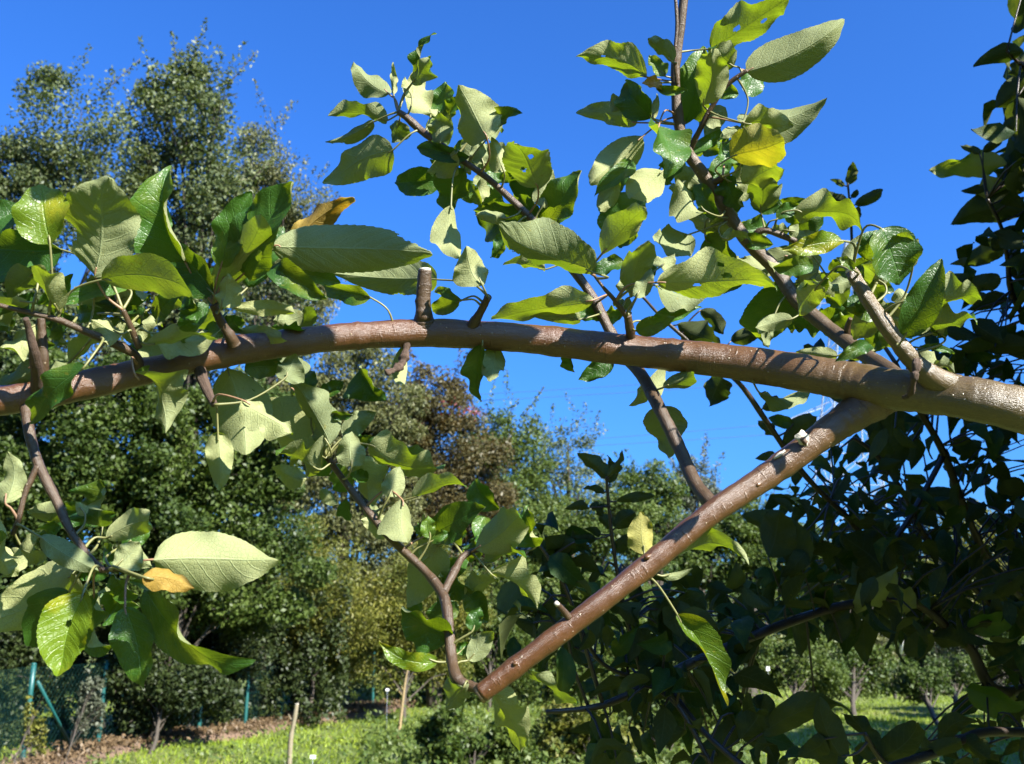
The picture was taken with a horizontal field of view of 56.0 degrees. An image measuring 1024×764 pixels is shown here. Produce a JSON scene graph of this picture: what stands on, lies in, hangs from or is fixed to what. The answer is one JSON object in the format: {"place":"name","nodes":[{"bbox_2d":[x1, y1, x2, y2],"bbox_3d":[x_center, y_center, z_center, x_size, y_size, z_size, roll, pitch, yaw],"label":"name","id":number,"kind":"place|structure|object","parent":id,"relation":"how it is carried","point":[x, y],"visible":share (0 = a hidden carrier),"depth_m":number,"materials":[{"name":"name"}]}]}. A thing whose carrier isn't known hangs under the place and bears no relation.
{"place":"outdoors","nodes":[
{"label":"outdoors","id":0,"kind":"place"},
{"bbox_2d":[0,634,1023,763],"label":"ground","id":1,"kind":"structure","parent":0,"point":[797,735],"depth_m":15.96,"materials":[{"name":"green plant"}]},
{"bbox_2d":[0,630,62,746],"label":"shrub","id":2,"kind":"object","parent":1,"relation":"on","point":[16,652],"visible":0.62,"depth_m":12.75,"materials":[{"name":"green plant"}]},
{"bbox_2d":[0,44,140,450],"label":"deciduous tree","id":3,"kind":"object","parent":1,"relation":"on","point":[27,169],"visible":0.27,"depth_m":16.75,"materials":[{"name":"green plant"}]},
{"bbox_2d":[5,622,167,751],"bbox_3d":[-7.255,4.471,14.562,4.578,2.186,2.510,0,-14,0],"label":"shrub","id":4,"kind":"object","parent":1,"relation":"on","point":[100,637],"visible":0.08,"depth_m":14.26,"materials":[{"name":"green plant"}]},
{"bbox_2d":[0,341,216,741],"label":"tree","id":5,"kind":"object","parent":1,"relation":"on","point":[90,446],"visible":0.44,"depth_m":13.37,"materials":[{"name":"green plant"}]},
{"bbox_2d":[7,620,234,731],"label":"undergrowth","id":6,"kind":"object","parent":1,"relation":"on","point":[62,716],"visible":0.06,"depth_m":15.68,"materials":[{"name":"green plant"}]},
{"bbox_2d":[90,643,243,753],"bbox_3d":[-4.999,4.514,13.903,2.351,1.590,1.448,0,-14,0],"label":"shrub","id":7,"kind":"object","parent":1,"relation":"on","point":[177,693],"visible":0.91,"depth_m":13.70,"materials":[{"name":"green plant"}]},
{"bbox_2d":[0,651,400,763],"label":"wire fence","id":8,"kind":"object","parent":1,"relation":"on","point":[31,681],"visible":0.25,"depth_m":12.53,"materials":[{"name":"teal metal"}]},
{"bbox_2d":[13,695,48,762],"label":"climbing vine","id":9,"kind":"object","parent":8,"relation":"attached to","point":[39,749],"visible":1,"depth_m":11.58,"materials":[{"name":"plant"}]},
{"bbox_2d":[96,17,322,723],"bbox_3d":[-6.055,-0.473,17.997,4.742,13.376,3.095,0,-14,0],"label":"deciduous tree","id":10,"kind":"object","parent":1,"relation":"on","point":[165,103],"visible":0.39,"depth_m":18.24,"materials":[{"name":"green plant"}]},
{"bbox_2d":[83,364,338,748],"bbox_3d":[-4.591,2.552,14.463,4.016,5.697,2.609,0,-14,0],"label":"tree","id":11,"kind":"object","parent":1,"relation":"on","point":[254,484],"visible":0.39,"depth_m":14.24,"materials":[{"name":"green plant"}]},
{"bbox_2d":[0,696,422,763],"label":"mulch strip","id":12,"kind":"object","parent":1,"relation":"on","point":[350,715],"visible":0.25,"depth_m":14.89,"materials":[{"name":"brown plant"}]},
{"bbox_2d":[63,668,106,763],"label":"tree","id":13,"kind":"object","parent":12,"relation":"on","point":[84,719],"visible":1,"depth_m":12.17,"materials":[{"name":"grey plant"}]},
{"bbox_2d":[102,585,281,729],"bbox_3d":[-5.316,4.617,16.075,3.019,2.542,1.921,0,-14,0],"label":"shrub","id":14,"kind":"object","parent":12,"relation":"on","point":[244,673],"visible":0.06,"depth_m":15.75,"materials":[{"name":"green plant"}]},
{"bbox_2d":[86,712,428,763],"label":"lawn weeds","id":15,"kind":"object","parent":1,"relation":"on","point":[215,752],"visible":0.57,"depth_m":12.88,"materials":[{"name":"green plant"}]},
{"bbox_2d":[176,579,352,723],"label":"undergrowth","id":16,"kind":"object","parent":1,"relation":"on","point":[291,673],"visible":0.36,"depth_m":16.90,"materials":[{"name":"green plant"}]},
{"bbox_2d":[206,79,346,707],"bbox_3d":[-5.455,-0.008,21.244,3.227,14.080,2.821,-8,-17,30],"label":"birch tree","id":17,"kind":"object","parent":1,"relation":"on","point":[272,175],"visible":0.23,"depth_m":21.83,"materials":[{"name":"green plant"}]},
{"bbox_2d":[287,701,298,763],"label":"wooden stake","id":18,"kind":"object","parent":1,"relation":"on","point":[290,739],"visible":0.99,"depth_m":11.53,"materials":[{"name":"brown wood"}]},
{"bbox_2d":[260,510,406,726],"bbox_3d":[-3.524,4.312,17.700,3.408,3.883,2.491,-4,-15,15],"label":"shrub","id":19,"kind":"object","parent":1,"relation":"on","point":[374,634],"visible":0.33,"depth_m":17.42,"materials":[{"name":"green plant"}]},
{"bbox_2d":[258,348,432,703],"bbox_3d":[-3.769,3.032,21.043,4.337,8.154,3.590,0,-14,0],"label":"birch tree","id":20,"kind":"object","parent":1,"relation":"on","point":[340,526],"visible":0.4,"depth_m":20.59,"materials":[{"name":"green plant"}]},
{"bbox_2d":[397,670,407,738],"bbox_3d":[-1.689,4.858,14.704,0.116,1.172,0.381,7,-16,-25],"label":"wooden stake","id":21,"kind":"object","parent":1,"relation":"on","point":[402,705],"visible":0.79,"depth_m":14.70,"materials":[{"name":"beige wood"}]},
{"bbox_2d":[334,536,498,724],"bbox_3d":[-1.898,4.715,18.385,3.348,3.499,2.616,0,-14,0],"label":"shrub","id":22,"kind":"object","parent":1,"relation":"on","point":[408,645],"visible":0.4,"depth_m":18.14,"materials":[{"name":"green plant"}]},
{"bbox_2d":[348,348,520,708],"bbox_3d":[-1.918,3.123,21.835,4.247,8.214,3.104,0,-14,0],"label":"rowan tree","id":23,"kind":"object","parent":1,"relation":"on","point":[445,423],"visible":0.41,"depth_m":21.70,"materials":[{"name":"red plant"}]},
{"bbox_2d":[301,564,654,705],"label":"undergrowth","id":24,"kind":"object","parent":1,"relation":"on","point":[580,672],"visible":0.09,"depth_m":21.33,"materials":[{"name":"green plant"}]},
{"bbox_2d":[414,703,547,763],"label":"herb clump","id":25,"kind":"object","parent":1,"relation":"on","point":[489,744],"visible":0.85,"depth_m":10.70,"materials":[{"name":"green plant"}]},
{"bbox_2d":[440,553,558,711],"bbox_3d":[-0.334,5.367,20.999,3.058,3.538,2.254,0,-14,0],"label":"shrub","id":26,"kind":"object","parent":1,"relation":"on","point":[491,657],"visible":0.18,"depth_m":20.69,"materials":[{"name":"green plant"}]},
{"bbox_2d":[436,369,574,662],"bbox_3d":[-0.197,3.724,23.814,3.654,8.137,2.796,0,-14,0],"label":"deciduous tree","id":27,"kind":"object","parent":1,"relation":"on","point":[523,479],"visible":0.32,"depth_m":23.78,"materials":[{"name":"green plant"}]},
{"bbox_2d":[0,0,1023,751],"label":"apple tree","id":28,"kind":"object","parent":1,"relation":"on","point":[54,612],"visible":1,"depth_m":0.66,"materials":[{"name":"green plant"}]},
{"bbox_2d":[338,680,766,763],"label":"weed cover","id":29,"kind":"object","parent":1,"relation":"on","point":[413,751],"visible":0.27,"depth_m":12.27,"materials":[{"name":"green plant"}]},
{"bbox_2d":[506,614,611,702],"bbox_3d":[1.087,6.983,24.906,3.536,2.524,2.369,0,-14,0],"label":"hedge bush","id":30,"kind":"object","parent":1,"relation":"on","point":[556,674],"depth_m":24.62,"materials":[{"name":"green plant"}]},
{"bbox_2d":[521,391,624,693],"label":"deciduous tree","id":31,"kind":"object","parent":1,"relation":"on","point":[565,475],"visible":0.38,"depth_m":26.88,"materials":[{"name":"green plant"}]},
{"bbox_2d":[529,699,642,762],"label":"herb clump","id":32,"kind":"object","parent":1,"relation":"on","point":[562,724],"visible":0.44,"depth_m":11.42,"materials":[{"name":"green plant"}]},
{"bbox_2d":[495,485,681,701],"bbox_3d":[1.573,5.037,22.787,4.923,5.139,2.675,-3,-15,12],"label":"deciduous tree","id":33,"kind":"object","parent":1,"relation":"on","point":[584,520],"visible":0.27,"depth_m":22.71,"materials":[{"name":"green plant"}]},
{"bbox_2d":[278,548,1004,674],"bbox_3d":[9.088,8.863,38.658,39.031,5.436,10.382,0,-14,0],"label":"wood","id":34,"kind":"object","parent":1,"relation":"on","point":[620,562],"visible":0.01,"depth_m":36.91,"materials":[{"name":"green plant"}]},
{"bbox_2d":[601,449,690,599],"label":"deciduous tree","id":35,"kind":"object","parent":1,"relation":"on","point":[671,501],"visible":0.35,"depth_m":28.74,"materials":[{"name":"green plant"}]},
{"bbox_2d":[610,670,722,753],"bbox_3d":[1.974,4.322,12.494,1.648,1.194,1.172,-7,-16,26],"label":"herb clump","id":36,"kind":"object","parent":1,"relation":"on","point":[657,705],"visible":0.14,"depth_m":12.40,"materials":[{"name":"green plant"}]},
{"bbox_2d":[643,607,739,669],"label":"hedge bush","id":37,"kind":"object","parent":1,"relation":"on","point":[675,663],"visible":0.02,"depth_m":27.73,"materials":[{"name":"green plant"}]},
{"bbox_2d":[654,433,737,592],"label":"willow tree","id":38,"kind":"object","parent":1,"relation":"on","point":[691,502],"visible":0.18,"depth_m":29.98,"materials":[{"name":"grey plant"}]},
{"bbox_2d":[658,483,822,696],"bbox_3d":[6.322,5.434,25.813,4.972,5.890,2.368,0,-14,0],"label":"deciduous tree","id":39,"kind":"object","parent":1,"relation":"on","point":[740,530],"visible":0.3,"depth_m":25.52,"materials":[{"name":"green plant"}]},
{"bbox_2d":[726,621,784,692],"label":"hedge bush","id":40,"kind":"object","parent":1,"relation":"on","point":[728,627],"visible":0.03,"depth_m":27.80,"materials":[{"name":"green plant"}]},
{"bbox_2d":[496,0,1023,763],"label":"apple tree","id":41,"kind":"object","parent":1,"relation":"on","point":[874,554],"visible":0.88,"depth_m":1.33,"materials":[{"name":"green plant"}]},
{"bbox_2d":[745,633,851,698],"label":"orchard tree","id":42,"kind":"object","parent":1,"relation":"on","point":[784,664],"visible":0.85,"depth_m":18.38,"materials":[{"name":"green plant"}]},
{"bbox_2d":[770,620,856,671],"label":"hedge bush","id":43,"kind":"object","parent":1,"relation":"on","point":[821,624],"visible":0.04,"depth_m":28.98,"materials":[{"name":"green plant"}]},
{"bbox_2d":[791,240,888,539],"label":"power pylon","id":44,"kind":"object","parent":1,"relation":"on","point":[834,403],"visible":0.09,"depth_m":79.78,"materials":[{"name":"metal"}]},
{"bbox_2d":[388,379,706,398],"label":"power line","id":45,"kind":"object","parent":44,"relation":"attached to","point":[575,388],"visible":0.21,"depth_m":81.22,"materials":[{"name":"grey metal"}]},
{"bbox_2d":[396,384,749,404],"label":"power line","id":46,"kind":"object","parent":44,"relation":"attached to","point":[595,394],"visible":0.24,"depth_m":81.56,"materials":[{"name":"grey metal"}]},
{"bbox_2d":[435,435,759,453],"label":"power line","id":47,"kind":"object","parent":44,"relation":"attached to","point":[683,440],"visible":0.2,"depth_m":81.09,"materials":[{"name":"grey metal"}]},
{"bbox_2d":[541,425,758,442],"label":"power line","id":48,"kind":"object","parent":44,"relation":"attached to","point":[650,434],"visible":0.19,"depth_m":80.51,"materials":[{"name":"grey metal"}]},
{"bbox_2d":[819,635,904,715],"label":"orchard tree","id":49,"kind":"object","parent":1,"relation":"on","point":[880,661],"visible":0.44,"depth_m":20.28,"materials":[{"name":"green plant"}]},
{"bbox_2d":[855,634,898,698],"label":"conical bush","id":50,"kind":"object","parent":1,"relation":"on","point":[882,638],"visible":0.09,"depth_m":24.86,"materials":[{"name":"green plant"}]},
{"bbox_2d":[823,539,932,640],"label":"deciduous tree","id":51,"kind":"object","parent":1,"relation":"on","point":[909,576],"visible":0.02,"depth_m":30.97,"materials":[{"name":"green plant"}]},
{"bbox_2d":[876,656,955,725],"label":"orchard tree","id":52,"kind":"object","parent":1,"relation":"on","point":[919,685],"visible":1,"depth_m":17.66,"materials":[{"name":"green plant"}]},
{"bbox_2d":[879,634,954,680],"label":"hedge bush","id":53,"kind":"object","parent":1,"relation":"on","point":[921,665],"visible":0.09,"depth_m":28.51,"materials":[{"name":"green plant"}]},
{"bbox_2d":[923,647,980,701],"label":"orchard tree","id":54,"kind":"object","parent":1,"relation":"on","point":[959,680],"visible":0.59,"depth_m":20.30,"materials":[{"name":"green plant"}]},
{"bbox_2d":[914,500,1017,685],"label":"deciduous tree","id":55,"kind":"object","parent":1,"relation":"on","point":[965,543],"visible":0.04,"depth_m":26.72,"materials":[{"name":"green plant"}]},
{"bbox_2d":[931,629,1022,671],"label":"hedge bush","id":56,"kind":"object","parent":1,"relation":"on","point":[958,649],"visible":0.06,"depth_m":26.87,"materials":[{"name":"green plant"}]},
{"bbox_2d":[960,632,1023,721],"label":"orchard tree","id":57,"kind":"object","parent":1,"relation":"on","point":[987,657],"visible":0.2,"depth_m":18.90,"materials":[{"name":"green plant"}]},
{"bbox_2d":[0,0,1023,633],"label":"sky","id":58,"kind":"structure","parent":0,"point":[903,90],"materials":[{"name":"blue"}]}
]}

